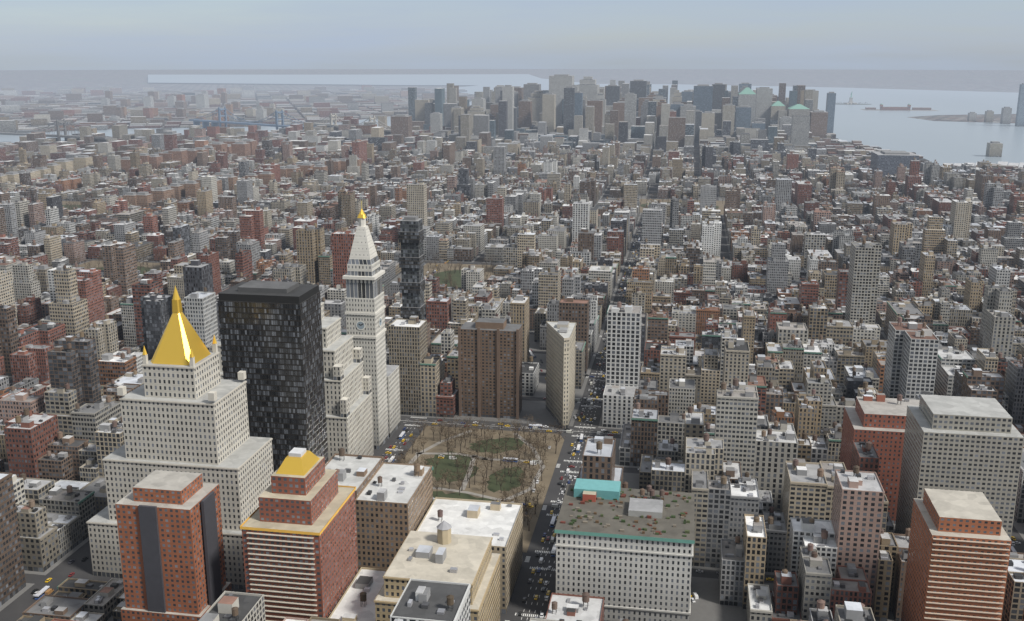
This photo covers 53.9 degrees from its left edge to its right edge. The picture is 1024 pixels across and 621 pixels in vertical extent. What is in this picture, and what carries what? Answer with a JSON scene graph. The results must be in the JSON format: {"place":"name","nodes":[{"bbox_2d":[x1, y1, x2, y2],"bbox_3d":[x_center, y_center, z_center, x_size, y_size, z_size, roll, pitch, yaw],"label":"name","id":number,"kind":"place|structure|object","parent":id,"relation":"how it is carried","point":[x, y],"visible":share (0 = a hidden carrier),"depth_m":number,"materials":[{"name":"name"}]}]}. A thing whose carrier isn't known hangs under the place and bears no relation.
{"place":"outdoors","nodes":[
{"label":"outdoors","id":0,"kind":"place"},
{"bbox_2d":[62,201,80,204],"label":"park lawn","id":1,"kind":"structure","parent":0,"point":[64,203],"depth_m":2313.79,"materials":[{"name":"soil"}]},
{"bbox_2d":[30,195,95,209],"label":"trees","id":2,"kind":"object","parent":1,"relation":"on","point":[69,205],"visible":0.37,"depth_m":2212.24,"materials":[{"name":"brown plant"}]},
{"bbox_2d":[62,205,81,209],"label":"park lawn","id":3,"kind":"structure","parent":0,"point":[67,206],"depth_m":2266.67,"materials":[{"name":"green plant"}]},
{"bbox_2d":[79,260,159,275],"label":"park lawn","id":4,"kind":"structure","parent":0,"point":[156,266],"depth_m":1621.41,"materials":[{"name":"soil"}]},
{"bbox_2d":[70,253,159,271],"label":"trees","id":5,"kind":"object","parent":4,"relation":"on","point":[140,266],"visible":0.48,"depth_m":1598.44,"materials":[{"name":"brown plant"}]},
{"bbox_2d":[96,266,150,274],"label":"park lawn","id":6,"kind":"structure","parent":0,"point":[142,269],"depth_m":1590.50,"materials":[{"name":"green plant"}]},
{"bbox_2d":[408,430,471,463],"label":"park path","id":7,"kind":"structure","parent":0,"point":[426,449],"depth_m":862.96,"materials":[{"name":"beige concrete"}]},
{"bbox_2d":[424,451,477,482],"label":"lawn","id":8,"kind":"structure","parent":0,"point":[446,464],"depth_m":822.90,"materials":[{"name":"green plant"}]},
{"bbox_2d":[424,263,495,281],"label":"park ground","id":9,"kind":"structure","parent":0,"point":[446,265],"depth_m":1605.91,"materials":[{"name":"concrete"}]},
{"bbox_2d":[397,253,499,286],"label":"trees","id":10,"kind":"object","parent":9,"relation":"on","point":[445,277],"visible":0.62,"depth_m":1544.15,"materials":[{"name":"brown plant"}]},
{"bbox_2d":[433,491,494,500],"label":"lawn","id":11,"kind":"structure","parent":0,"point":[451,495],"depth_m":766.56,"materials":[{"name":"green plant"}]},
{"bbox_2d":[433,487,502,500],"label":"park path","id":12,"kind":"structure","parent":0,"point":[472,493],"depth_m":771.75,"materials":[{"name":"grey concrete"}]},
{"bbox_2d":[460,455,476,489],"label":"park path","id":13,"kind":"structure","parent":0,"point":[464,485],"depth_m":803.12,"materials":[{"name":"grey concrete"}]},
{"bbox_2d":[416,452,531,461],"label":"park path","id":14,"kind":"structure","parent":0,"point":[467,455],"depth_m":847.72,"materials":[{"name":"grey concrete"}]},
{"bbox_2d":[400,426,563,552],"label":"park ground","id":15,"kind":"structure","parent":0,"point":[550,455],"depth_m":833.21,"materials":[{"name":"soil"}]},
{"bbox_2d":[391,411,565,530],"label":"bare trees","id":16,"kind":"object","parent":15,"relation":"on","point":[518,446],"visible":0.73,"depth_m":817.72,"materials":[{"name":"brown plant"}]},
{"bbox_2d":[470,437,523,453],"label":"lawn","id":17,"kind":"structure","parent":15,"relation":"on","point":[510,441],"depth_m":869.77,"materials":[{"name":"green plant"}]},
{"bbox_2d":[486,467,523,491],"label":"lawn","id":18,"kind":"structure","parent":0,"point":[493,486],"depth_m":795.61,"materials":[{"name":"green plant"}]},
{"bbox_2d":[0,69,1023,620],"bbox_3d":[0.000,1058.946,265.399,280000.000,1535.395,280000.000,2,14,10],"label":"ground","id":19,"kind":"structure","parent":0,"point":[982,81],"depth_m":11479.66,"materials":[{"name":"grey asphalt"}]},
{"bbox_2d":[0,119,112,141],"bbox_3d":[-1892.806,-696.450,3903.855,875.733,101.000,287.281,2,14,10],"label":"suspension bridge","id":20,"kind":"structure","parent":19,"relation":"on","point":[65,135],"depth_m":3805.15,"materials":[{"name":"grey metal"}]},
{"bbox_2d":[189,107,315,129],"bbox_3d":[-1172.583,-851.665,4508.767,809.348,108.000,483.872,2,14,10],"label":"suspension bridge","id":21,"kind":"structure","parent":19,"relation":"on","point":[205,123],"depth_m":4572.54,"materials":[{"name":"metal"}]},
{"bbox_2d":[313,113,390,134],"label":"suspension bridge","id":22,"kind":"structure","parent":19,"relation":"on","point":[330,124],"depth_m":4422.58,"materials":[{"name":"stone"}]},
{"bbox_2d":[427,270,460,286],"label":"park lawn","id":23,"kind":"structure","parent":19,"relation":"on","point":[456,276],"depth_m":1532.45,"materials":[{"name":"green plant"}]},
{"bbox_2d":[0,80,1023,620],"bbox_3d":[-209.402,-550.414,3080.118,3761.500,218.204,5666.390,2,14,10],"label":"city buildings","id":24,"kind":"structure","parent":19,"relation":"on","point":[750,368],"depth_m":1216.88,"materials":[{"name":"paint"}]},
{"bbox_2d":[0,74,1023,208],"bbox_3d":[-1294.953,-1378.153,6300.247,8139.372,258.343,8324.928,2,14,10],"label":"buildings","id":25,"kind":"structure","parent":19,"relation":"on","point":[105,108],"depth_m":4395.93,"materials":[{"name":"paint"}]},
{"bbox_2d":[385,230,640,620],"bbox_3d":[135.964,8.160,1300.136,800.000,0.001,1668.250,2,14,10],"label":"road markings","id":26,"kind":"object","parent":19,"relation":"on","point":[528,557],"visible":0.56,"depth_m":835.66,"materials":[{"name":"paint"}]},
{"bbox_2d":[9,193,1020,617],"bbox_3d":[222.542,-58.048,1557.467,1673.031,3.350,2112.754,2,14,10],"label":"traffic","id":27,"kind":"object","parent":19,"relation":"on","point":[37,593],"visible":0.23,"depth_m":828.46,"materials":[{"name":"paint"}]},
{"bbox_2d":[0,74,1023,165],"bbox_3d":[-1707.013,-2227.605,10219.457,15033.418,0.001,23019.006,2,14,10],"label":"water harbour and rivers","id":28,"kind":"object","parent":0,"point":[941,142],"visible":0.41,"depth_m":6558.74,"materials":[{"name":"blue liquid"}]},
{"bbox_2d":[0,0,1023,69],"label":"sky","id":29,"kind":"structure","parent":0,"point":[35,34],"materials":[{"name":"blue"}]},
{"bbox_2d":[500,433,544,501],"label":"park path","id":30,"kind":"structure","parent":0,"point":[533,481],"depth_m":806.98,"materials":[{"name":"grey concrete"}]},
{"bbox_2d":[640,202,717,208],"bbox_3d":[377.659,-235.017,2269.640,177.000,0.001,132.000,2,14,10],"label":"trees","id":31,"kind":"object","parent":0,"point":[644,205],"depth_m":2289.88,"materials":[{"name":"plant"}]},
{"bbox_2d":[623,199,744,214],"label":"park ground","id":32,"kind":"structure","parent":0,"point":[719,204],"depth_m":2329.84,"materials":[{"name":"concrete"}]},
{"bbox_2d":[615,192,741,209],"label":"trees","id":33,"kind":"object","parent":32,"relation":"on","point":[663,198],"visible":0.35,"depth_m":2320.39,"materials":[{"name":"brown plant"}]},
{"bbox_2d":[844,98,856,103],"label":"statue of liberty pedestal","id":34,"kind":"object","parent":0,"point":[850,101],"visible":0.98,"depth_m":7309.51,"materials":[{"name":"stone"}]},
{"bbox_2d":[861,109,937,110],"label":"island","id":35,"kind":"structure","parent":0,"point":[904,110],"depth_m":6424.12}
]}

